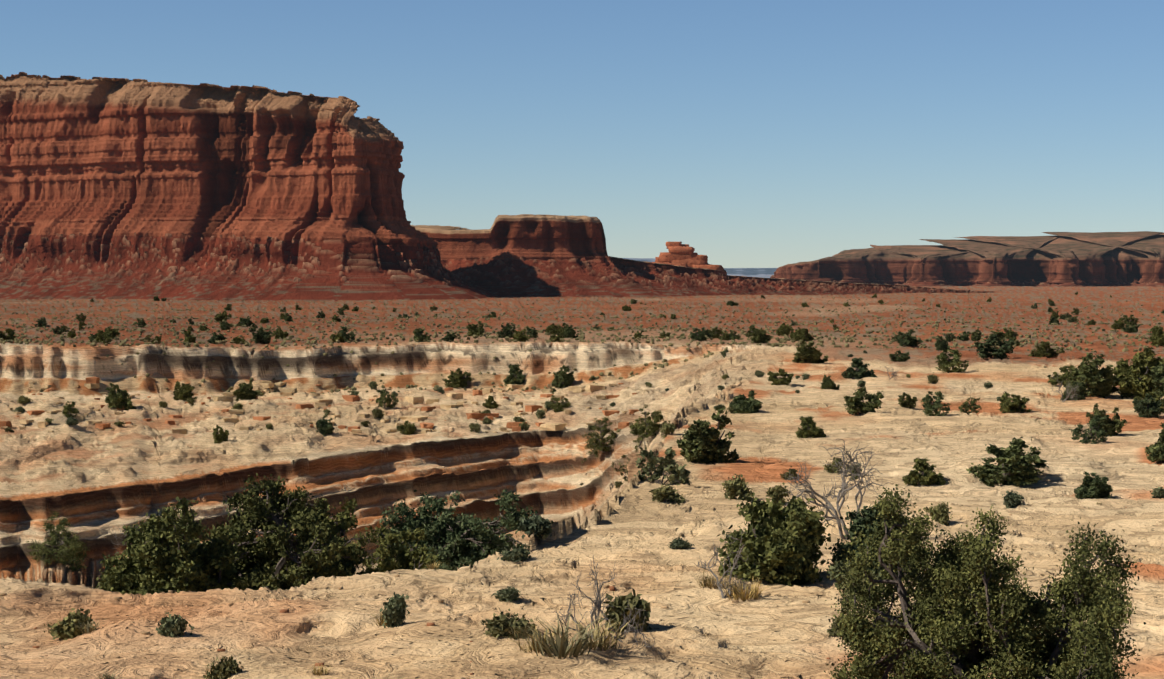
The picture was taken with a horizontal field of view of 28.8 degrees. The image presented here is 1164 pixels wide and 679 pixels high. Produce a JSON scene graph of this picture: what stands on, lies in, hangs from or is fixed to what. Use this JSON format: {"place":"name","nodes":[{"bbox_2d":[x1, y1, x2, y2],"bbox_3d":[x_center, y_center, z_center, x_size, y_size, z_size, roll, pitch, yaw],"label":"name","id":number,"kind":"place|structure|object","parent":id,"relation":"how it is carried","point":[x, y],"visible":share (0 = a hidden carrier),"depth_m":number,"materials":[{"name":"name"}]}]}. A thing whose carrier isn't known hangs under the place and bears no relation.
{"place":"outdoors","nodes":[
{"label":"outdoors","id":0,"kind":"place"},
{"bbox_2d":[0,286,1163,678],"bbox_3d":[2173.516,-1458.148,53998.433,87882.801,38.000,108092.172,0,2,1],"label":"terrain","id":1,"kind":"structure","parent":0,"point":[128,474],"depth_m":287.06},
{"bbox_2d":[27,511,89,571],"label":"juniper","id":2,"kind":"object","parent":1,"relation":"on","point":[71,557],"visible":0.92,"depth_m":274.80,"materials":[{"name":"green plant"}]},
{"bbox_2d":[44,608,94,641],"bbox_3d":[-11.713,6.635,52.047,1.186,0.902,1.008,1,2,30],"label":"shrub","id":3,"kind":"object","parent":1,"relation":"on","point":[65,628],"visible":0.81,"depth_m":51.82,"materials":[{"name":"green plant"}]},
{"bbox_2d":[61,400,79,417],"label":"shrub","id":4,"kind":"object","parent":1,"relation":"on","point":[67,409],"visible":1,"depth_m":397.77,"materials":[{"name":"green plant"}]},
{"bbox_2d":[76,618,106,633],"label":"grass tuft","id":5,"kind":"object","parent":1,"relation":"on","point":[89,629],"visible":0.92,"depth_m":51.19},
{"bbox_2d":[95,330,111,343],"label":"shrub","id":6,"kind":"object","parent":1,"relation":"on","point":[101,338],"visible":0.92,"depth_m":513.38,"materials":[{"name":"green plant"}]},
{"bbox_2d":[105,383,136,410],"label":"juniper","id":7,"kind":"object","parent":1,"relation":"on","point":[114,398],"visible":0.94,"depth_m":428.80,"materials":[{"name":"green plant"}]},
{"bbox_2d":[96,496,245,594],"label":"shrub","id":8,"kind":"object","parent":1,"relation":"on","point":[153,560],"visible":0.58,"depth_m":74.33,"materials":[{"name":"green plant"}]},
{"bbox_2d":[156,609,193,636],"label":"shrub","id":9,"kind":"object","parent":1,"relation":"on","point":[172,626],"visible":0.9,"depth_m":50.60,"materials":[{"name":"green plant"}]},
{"bbox_2d":[173,381,197,400],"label":"juniper","id":10,"kind":"object","parent":1,"relation":"on","point":[183,392],"visible":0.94,"depth_m":451.48,"materials":[{"name":"green plant"}]},
{"bbox_2d":[212,424,229,442],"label":"shrub","id":11,"kind":"object","parent":1,"relation":"on","point":[220,436],"visible":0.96,"depth_m":353.29,"materials":[{"name":"green plant"}]},
{"bbox_2d":[203,655,242,678],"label":"shrub","id":12,"kind":"object","parent":1,"relation":"on","point":[226,668],"visible":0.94,"depth_m":44.46,"materials":[{"name":"green plant"}]},
{"bbox_2d":[233,380,257,400],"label":"juniper","id":13,"kind":"object","parent":1,"relation":"on","point":[244,391],"visible":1,"depth_m":451.04,"materials":[{"name":"green plant"}]},
{"bbox_2d":[0,72,500,300],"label":"mesa","id":14,"kind":"structure","parent":1,"relation":"on","point":[118,188],"depth_m":1683.87,"materials":[{"name":"stone"}]},
{"bbox_2d":[252,327,272,344],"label":"juniper","id":15,"kind":"object","parent":1,"relation":"on","point":[257,337],"visible":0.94,"depth_m":516.11,"materials":[{"name":"green plant"}]},
{"bbox_2d":[177,473,383,592],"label":"shrub","id":16,"kind":"object","parent":1,"relation":"on","point":[282,565],"visible":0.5,"depth_m":76.00,"materials":[{"name":"green plant"}]},
{"bbox_2d":[0,376,647,433],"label":"rocks","id":17,"kind":"object","parent":1,"relation":"on","point":[93,383],"depth_m":418.02,"materials":[{"name":"stone"}]},
{"bbox_2d":[315,416,333,435],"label":"shrub","id":18,"kind":"object","parent":1,"relation":"on","point":[324,427],"visible":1,"depth_m":364.45,"materials":[{"name":"green plant"}]},
{"bbox_2d":[298,497,440,581],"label":"shrub","id":19,"kind":"object","parent":1,"relation":"on","point":[393,557],"visible":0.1,"depth_m":78.17,"materials":[{"name":"green plant"}]},
{"bbox_2d":[376,388,398,408],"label":"juniper","id":20,"kind":"object","parent":1,"relation":"on","point":[387,400],"visible":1,"depth_m":430.90,"materials":[{"name":"green plant"}]},
{"bbox_2d":[379,592,409,627],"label":"shrub","id":21,"kind":"object","parent":1,"relation":"on","point":[396,606],"visible":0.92,"depth_m":51.52,"materials":[{"name":"green plant"}]},
{"bbox_2d":[399,420,416,434],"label":"shrub","id":22,"kind":"object","parent":1,"relation":"on","point":[408,429],"visible":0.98,"depth_m":379.25,"materials":[{"name":"green plant"}]},
{"bbox_2d":[413,328,431,341],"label":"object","id":23,"kind":"object","parent":1,"relation":"on","point":[419,336],"visible":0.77,"depth_m":512.67,"materials":[{"name":"green plant"}]},
{"bbox_2d":[373,489,537,570],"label":"shrub","id":24,"kind":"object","parent":1,"relation":"on","point":[458,541],"visible":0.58,"depth_m":92.55,"materials":[{"name":"green plant"}]},
{"bbox_2d":[444,368,471,387],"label":"juniper","id":25,"kind":"object","parent":1,"relation":"on","point":[458,380],"visible":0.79,"depth_m":489.80,"materials":[{"name":"green plant"}]},
{"bbox_2d":[466,324,483,335],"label":"juniper","id":26,"kind":"object","parent":1,"relation":"on","point":[472,331],"visible":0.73,"depth_m":555.19,"materials":[{"name":"green plant"}]},
{"bbox_2d":[482,395,498,408],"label":"juniper","id":27,"kind":"object","parent":1,"relation":"on","point":[488,404],"visible":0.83,"depth_m":422.62,"materials":[{"name":"green plant"}]},
{"bbox_2d":[496,322,515,337],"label":"juniper","id":28,"kind":"object","parent":1,"relation":"on","point":[506,331],"visible":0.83,"depth_m":535.94,"materials":[{"name":"green plant"}]},
{"bbox_2d":[491,586,522,601],"bbox_3d":[-1.880,6.465,57.429,0.736,0.450,0.675,1,2,36],"label":"brush","id":29,"kind":"object","parent":1,"relation":"on","point":[509,594],"visible":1,"depth_m":57.27,"materials":[{"name":"green plant"}]},
{"bbox_2d":[481,608,536,639],"bbox_3d":[-1.585,6.252,49.025,1.234,0.939,1.026,0,2,1],"label":"shrub","id":30,"kind":"object","parent":1,"relation":"on","point":[495,625],"visible":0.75,"depth_m":48.80,"materials":[{"name":"green plant"}]},
{"bbox_2d":[497,542,530,561],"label":"shrub","id":31,"kind":"object","parent":1,"relation":"on","point":[518,554],"visible":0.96,"depth_m":75.38,"materials":[{"name":"green plant"}]},
{"bbox_2d":[503,363,525,386],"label":"juniper","id":32,"kind":"object","parent":1,"relation":"on","point":[514,371],"visible":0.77,"depth_m":489.84,"materials":[{"name":"green plant"}]},
{"bbox_2d":[512,329,529,341],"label":"shrub","id":33,"kind":"object","parent":1,"relation":"on","point":[521,336],"visible":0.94,"depth_m":506.47,"materials":[{"name":"green plant"}]},
{"bbox_2d":[518,514,553,538],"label":"gully shrub","id":34,"kind":"object","parent":1,"relation":"on","point":[538,525],"visible":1,"depth_m":81.71,"materials":[{"name":"green plant"}]},
{"bbox_2d":[505,624,569,652],"bbox_3d":[-0.734,5.790,44.152,1.761,0.594,1.457,1,2,27],"label":"grass tuft","id":35,"kind":"object","parent":1,"relation":"on","point":[531,647],"visible":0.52,"depth_m":44.06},
{"bbox_2d":[548,391,570,411],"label":"gully juniper","id":36,"kind":"object","parent":1,"relation":"on","point":[559,408],"visible":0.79,"depth_m":413.53,"materials":[{"name":"green plant"}]},
{"bbox_2d":[550,365,574,387],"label":"shrub","id":37,"kind":"object","parent":1,"relation":"on","point":[563,379],"visible":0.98,"depth_m":482.09,"materials":[{"name":"green plant"}]},
{"bbox_2d":[0,456,1134,678],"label":"scattered stones","id":38,"kind":"object","parent":1,"relation":"on","point":[612,588],"visible":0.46,"depth_m":54.26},
{"bbox_2d":[518,608,618,658],"bbox_3d":[-0.452,5.634,43.646,2.103,0.904,2.409,0,2,11],"label":"grass tuft","id":39,"kind":"object","parent":1,"relation":"on","point":[562,648],"visible":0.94,"depth_m":43.43,"materials":[{"name":"plant"}]},
{"bbox_2d":[563,324,578,337],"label":"shrub","id":40,"kind":"object","parent":1,"relation":"on","point":[569,332],"visible":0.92,"depth_m":543.81,"materials":[{"name":"green plant"}]},
{"bbox_2d":[0,290,1163,393],"bbox_3d":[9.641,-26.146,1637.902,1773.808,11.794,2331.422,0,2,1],"label":"shrubs","id":41,"kind":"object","parent":1,"relation":"on","point":[581,337],"visible":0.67,"depth_m":608.06,"materials":[{"name":"plant"}]},
{"bbox_2d":[565,612,628,650],"bbox_3d":[0.169,5.703,44.445,1.938,0.708,1.797,0,2,1],"label":"grass tuft","id":42,"kind":"object","parent":1,"relation":"on","point":[604,641],"visible":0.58,"depth_m":44.36,"materials":[{"name":"plant"}]},
{"bbox_2d":[581,417,620,462],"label":"gully juniper","id":43,"kind":"object","parent":1,"relation":"on","point":[596,443],"visible":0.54,"depth_m":370.33,"materials":[{"name":"green plant"}]},
{"bbox_2d":[551,555,654,650],"bbox_3d":[0.365,5.382,45.344,2.238,2.135,1.233,0,2,12],"label":"dead shrub","id":44,"kind":"object","parent":1,"relation":"on","point":[597,605],"visible":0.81,"depth_m":45.34,"materials":[{"name":"grey wood"}]},
{"bbox_2d":[611,457,629,480],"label":"gully shrub","id":45,"kind":"object","parent":1,"relation":"on","point":[621,470],"visible":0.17,"depth_m":306.81,"materials":[{"name":"green plant"}]},
{"bbox_2d":[599,588,651,632],"bbox_3d":[0.954,6.022,49.210,1.204,1.209,1.029,-1,2,-19],"label":"shrub","id":46,"kind":"object","parent":1,"relation":"on","point":[619,603],"visible":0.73,"depth_m":49.00,"materials":[{"name":"green plant"}]},
{"bbox_2d":[629,404,666,455],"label":"gully juniper","id":47,"kind":"object","parent":1,"relation":"on","point":[650,424],"visible":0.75,"depth_m":358.94,"materials":[{"name":"green plant"}]},
{"bbox_2d":[634,447,691,485],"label":"gully shrub","id":48,"kind":"object","parent":1,"relation":"on","point":[677,471],"visible":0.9,"depth_m":114.90,"materials":[{"name":"green plant"}]},
{"bbox_2d":[660,421,675,439],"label":"brush","id":49,"kind":"object","parent":1,"relation":"on","point":[668,428],"visible":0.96,"depth_m":158.02,"materials":[{"name":"green plant"}]},
{"bbox_2d":[648,484,688,504],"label":"brush","id":50,"kind":"object","parent":1,"relation":"on","point":[662,493],"visible":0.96,"depth_m":100.01,"materials":[{"name":"green plant"}]},
{"bbox_2d":[667,537,694,549],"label":"brush","id":51,"kind":"object","parent":1,"relation":"on","point":[679,543],"visible":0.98,"depth_m":76.73,"materials":[{"name":"green plant"}]},
{"bbox_2d":[690,328,706,340],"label":"shrub","id":52,"kind":"object","parent":1,"relation":"on","point":[699,335],"visible":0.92,"depth_m":516.88,"materials":[{"name":"green plant"}]},
{"bbox_2d":[411,214,993,297],"bbox_3d":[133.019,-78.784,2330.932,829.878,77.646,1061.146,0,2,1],"label":"butte","id":53,"kind":"object","parent":1,"relation":"on","point":[522,255],"visible":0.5,"depth_m":1886.32,"materials":[{"name":"stone"}]},
{"bbox_2d":[652,242,726,274],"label":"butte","id":54,"kind":"object","parent":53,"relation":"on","point":[681,254],"visible":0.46,"depth_m":2033.97,"materials":[{"name":"stone"}]},
{"bbox_2d":[677,406,739,463],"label":"shrub","id":55,"kind":"object","parent":1,"relation":"on","point":[703,442],"visible":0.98,"depth_m":131.16,"materials":[{"name":"green plant"}]},
{"bbox_2d":[690,569,727,588],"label":"grass tuft","id":56,"kind":"object","parent":1,"relation":"on","point":[708,583],"visible":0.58,"depth_m":59.98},
{"bbox_2d":[694,529,747,597],"bbox_3d":[3.648,5.943,58.441,1.511,2.293,1.123,0,2,13],"label":"dead brush","id":57,"kind":"object","parent":1,"relation":"on","point":[738,556],"visible":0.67,"depth_m":58.40,"materials":[{"name":"grey wood"}]},
{"bbox_2d":[721,474,753,500],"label":"brush","id":58,"kind":"object","parent":1,"relation":"on","point":[735,487],"visible":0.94,"depth_m":101.59,"materials":[{"name":"green plant"}]},
{"bbox_2d":[710,576,777,601],"bbox_3d":[4.181,6.308,58.047,1.853,0.696,1.618,0,2,-13],"label":"grass tuft","id":59,"kind":"object","parent":1,"relation":"on","point":[741,595],"visible":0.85,"depth_m":57.98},
{"bbox_2d":[727,389,763,413],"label":"shrub","id":60,"kind":"object","parent":1,"relation":"on","point":[741,404],"visible":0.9,"depth_m":200.61,"materials":[{"name":"green plant"}]},
{"bbox_2d":[750,328,772,343],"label":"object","id":61,"kind":"object","parent":1,"relation":"on","point":[761,337],"visible":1,"depth_m":504.37,"materials":[{"name":"green plant"}]},
{"bbox_2d":[714,492,830,585],"bbox_3d":[5.472,5.920,65.082,3.295,2.905,3.588,0,2,1],"label":"juniper","id":62,"kind":"object","parent":1,"relation":"on","point":[779,548],"visible":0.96,"depth_m":64.17,"materials":[{"name":"green plant"}]},
{"bbox_2d":[765,482,790,504],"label":"brush","id":63,"kind":"object","parent":1,"relation":"on","point":[776,494],"visible":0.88,"depth_m":96.67,"materials":[{"name":"green plant"}]},
{"bbox_2d":[767,369,793,384],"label":"juniper","id":64,"kind":"object","parent":1,"relation":"on","point":[786,378],"visible":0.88,"depth_m":277.91,"materials":[{"name":"green plant"}]},
{"bbox_2d":[775,323,791,335],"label":"juniper","id":65,"kind":"object","parent":1,"relation":"on","point":[783,330],"visible":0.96,"depth_m":587.51,"materials":[{"name":"green plant"}]},
{"bbox_2d":[794,328,813,340],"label":"juniper","id":66,"kind":"object","parent":1,"relation":"on","point":[803,335],"visible":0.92,"depth_m":512.95,"materials":[{"name":"green plant"}]},
{"bbox_2d":[792,341,828,362],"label":"shrub","id":67,"kind":"object","parent":1,"relation":"on","point":[809,353],"visible":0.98,"depth_m":347.38,"materials":[{"name":"green plant"}]},
{"bbox_2d":[795,416,825,437],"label":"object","id":68,"kind":"object","parent":1,"relation":"on","point":[809,428],"visible":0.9,"depth_m":154.97,"materials":[{"name":"green plant"}]},
{"bbox_2d":[820,375,839,389],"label":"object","id":69,"kind":"object","parent":1,"relation":"on","point":[827,383],"visible":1,"depth_m":263.26,"materials":[{"name":"green plant"}]},
{"bbox_2d":[823,454,843,472],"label":"brush","id":70,"kind":"object","parent":1,"relation":"on","point":[829,468],"visible":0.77,"depth_m":122.49,"materials":[{"name":"green plant"}]},
{"bbox_2d":[782,439,888,539],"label":"dead tree","id":71,"kind":"object","parent":1,"relation":"on","point":[843,490],"visible":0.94,"depth_m":79.23,"materials":[{"name":"grey plant"}]},
{"bbox_2d":[827,612,849,641],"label":"shrub","id":72,"kind":"object","parent":1,"relation":"on","point":[835,631],"visible":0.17,"depth_m":51.22,"materials":[{"name":"green plant"}]},
{"bbox_2d":[826,556,880,589],"bbox_3d":[7.449,6.546,62.154,1.533,1.360,1.578,0,2,8],"label":"brush","id":73,"kind":"object","parent":1,"relation":"on","point":[838,565],"visible":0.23,"depth_m":62.15,"materials":[{"name":"green plant"}]},
{"bbox_2d":[841,357,876,379],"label":"shrub","id":74,"kind":"object","parent":1,"relation":"on","point":[861,370],"visible":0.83,"depth_m":297.37,"materials":[{"name":"green plant"}]},
{"bbox_2d":[843,386,883,414],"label":"juniper","id":75,"kind":"object","parent":1,"relation":"on","point":[855,405],"visible":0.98,"depth_m":194.27,"materials":[{"name":"green plant"}]},
{"bbox_2d":[826,496,924,579],"bbox_3d":[8.415,5.869,64.841,2.745,2.886,2.363,0,2,1],"label":"juniper","id":76,"kind":"object","parent":1,"relation":"on","point":[858,519],"visible":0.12,"depth_m":64.39,"materials":[{"name":"green plant"}]},
{"bbox_2d":[889,350,909,361],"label":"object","id":77,"kind":"object","parent":1,"relation":"on","point":[902,357],"visible":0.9,"depth_m":352.95,"materials":[{"name":"green plant"}]},
{"bbox_2d":[892,329,922,346],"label":"juniper","id":78,"kind":"object","parent":1,"relation":"on","point":[906,339],"visible":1,"depth_m":489.46,"materials":[{"name":"green plant"}]},
{"bbox_2d":[898,392,917,408],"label":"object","id":79,"kind":"object","parent":1,"relation":"on","point":[909,402],"visible":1,"depth_m":223.00,"materials":[{"name":"green plant"}]},
{"bbox_2d":[902,457,948,485],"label":"juniper","id":80,"kind":"object","parent":1,"relation":"on","point":[926,475],"visible":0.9,"depth_m":117.44,"materials":[{"name":"green plant"}]},
{"bbox_2d":[921,391,950,415],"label":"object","id":81,"kind":"object","parent":1,"relation":"on","point":[930,409],"visible":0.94,"depth_m":189.64,"materials":[{"name":"green plant"}]},
{"bbox_2d":[924,501,952,525],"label":"brush","id":82,"kind":"object","parent":1,"relation":"on","point":[941,516],"visible":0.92,"depth_m":86.46,"materials":[{"name":"green plant"}]},
{"bbox_2d":[935,335,951,350],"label":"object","id":83,"kind":"object","parent":1,"relation":"on","point":[940,344],"visible":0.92,"depth_m":440.45,"materials":[{"name":"green plant"}]},
{"bbox_2d":[934,349,968,372],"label":"shrub","id":84,"kind":"object","parent":1,"relation":"on","point":[945,362],"visible":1,"depth_m":313.71,"materials":[{"name":"green plant"}]},
{"bbox_2d":[770,231,1163,286],"bbox_3d":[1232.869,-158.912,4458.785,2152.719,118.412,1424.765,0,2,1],"label":"distant mesa","id":85,"kind":"structure","parent":1,"relation":"on","point":[1077,259],"depth_m":4012.89,"materials":[{"name":"stone"}]},
{"bbox_2d":[958,396,981,413],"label":"shrub","id":86,"kind":"object","parent":1,"relation":"on","point":[966,405],"visible":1,"depth_m":210.44,"materials":[{"name":"green plant"}]},
{"bbox_2d":[824,484,1148,678],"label":"juniper","id":87,"kind":"object","parent":1,"relation":"on","point":[962,617],"visible":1,"depth_m":31.68,"materials":[{"name":"green plant"}]},
{"bbox_2d":[974,334,1015,359],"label":"juniper","id":88,"kind":"object","parent":1,"relation":"on","point":[1000,351],"visible":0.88,"depth_m":379.08,"materials":[{"name":"green plant"}]},
{"bbox_2d":[966,437,1048,486],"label":"juniper","id":89,"kind":"object","parent":1,"relation":"on","point":[1015,466],"visible":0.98,"depth_m":117.72,"materials":[{"name":"green plant"}]},
{"bbox_2d":[1002,490,1023,508],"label":"brush","id":90,"kind":"object","parent":1,"relation":"on","point":[1011,499],"visible":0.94,"depth_m":103.27,"materials":[{"name":"green plant"}]},
{"bbox_2d":[998,391,1031,412],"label":"shrub","id":91,"kind":"object","parent":1,"relation":"on","point":[1016,404],"visible":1,"depth_m":209.86,"materials":[{"name":"green plant"}]},
{"bbox_2d":[1028,341,1058,357],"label":"juniper","id":92,"kind":"object","parent":1,"relation":"on","point":[1042,351],"visible":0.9,"depth_m":420.24,"materials":[{"name":"green plant"}]},
{"bbox_2d":[1047,365,1074,385],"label":"shrub","id":93,"kind":"object","parent":1,"relation":"on","point":[1065,376],"visible":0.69,"depth_m":277.63,"materials":[{"name":"green plant"}]},
{"bbox_2d":[1052,378,1078,401],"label":"shrub","id":94,"kind":"object","parent":1,"relation":"on","point":[1072,395],"visible":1,"depth_m":226.74,"materials":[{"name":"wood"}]},
{"bbox_2d":[1060,381,1085,400],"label":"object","id":95,"kind":"object","parent":1,"relation":"on","point":[1080,396],"visible":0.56,"depth_m":229.55,"materials":[{"name":"green plant"}]},
{"bbox_2d":[1069,415,1107,443],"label":"juniper","id":96,"kind":"object","parent":1,"relation":"on","point":[1096,430],"visible":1,"depth_m":155.36,"materials":[{"name":"green plant"}]},
{"bbox_2d":[1063,352,1118,397],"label":"juniper","id":97,"kind":"object","parent":1,"relation":"on","point":[1094,384],"visible":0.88,"depth_m":243.81,"materials":[{"name":"green plant"}]},
{"bbox_2d":[1074,471,1112,498],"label":"juniper","id":98,"kind":"object","parent":1,"relation":"on","point":[1090,487],"visible":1,"depth_m":106.53,"materials":[{"name":"green plant"}]},
{"bbox_2d":[1086,403,1126,436],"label":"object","id":99,"kind":"object","parent":1,"relation":"on","point":[1113,425],"visible":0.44,"depth_m":164.17,"materials":[{"name":"green plant"}]},
{"bbox_2d":[1112,347,1163,398],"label":"juniper","id":100,"kind":"object","parent":1,"relation":"on","point":[1135,378],"visible":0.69,"depth_m":244.87,"materials":[{"name":"green plant"}]},
{"bbox_2d":[1132,393,1161,417],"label":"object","id":101,"kind":"object","parent":1,"relation":"on","point":[1142,410],"visible":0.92,"depth_m":196.50,"materials":[{"name":"green plant"}]},
{"bbox_2d":[1133,392,1163,412],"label":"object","id":102,"kind":"object","parent":1,"relation":"on","point":[1154,395],"visible":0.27,"depth_m":202.05,"materials":[{"name":"green plant"}]},
{"bbox_2d":[1144,422,1163,462],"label":"shrub","id":103,"kind":"object","parent":1,"relation":"on","point":[1155,452],"visible":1,"depth_m":140.62,"materials":[{"name":"green plant"}]},
{"bbox_2d":[1149,326,1163,345],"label":"juniper","id":104,"kind":"object","parent":1,"relation":"on","point":[1156,337],"visible":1,"depth_m":503.74,"materials":[{"name":"green plant"}]},
{"bbox_2d":[1150,362,1163,396],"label":"juniper","id":105,"kind":"object","parent":1,"relation":"on","point":[1158,375],"visible":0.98,"depth_m":237.24,"materials":[{"name":"green plant"}]},
{"bbox_2d":[0,0,1163,267],"label":"sky","id":106,"kind":"structure","parent":0,"point":[742,133],"materials":[{"name":"blue"}]},
{"bbox_2d":[623,258,776,277],"bbox_3d":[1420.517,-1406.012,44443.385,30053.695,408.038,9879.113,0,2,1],"label":"mountains","id":107,"kind":"structure","parent":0,"point":[760,272],"depth_m":39872.82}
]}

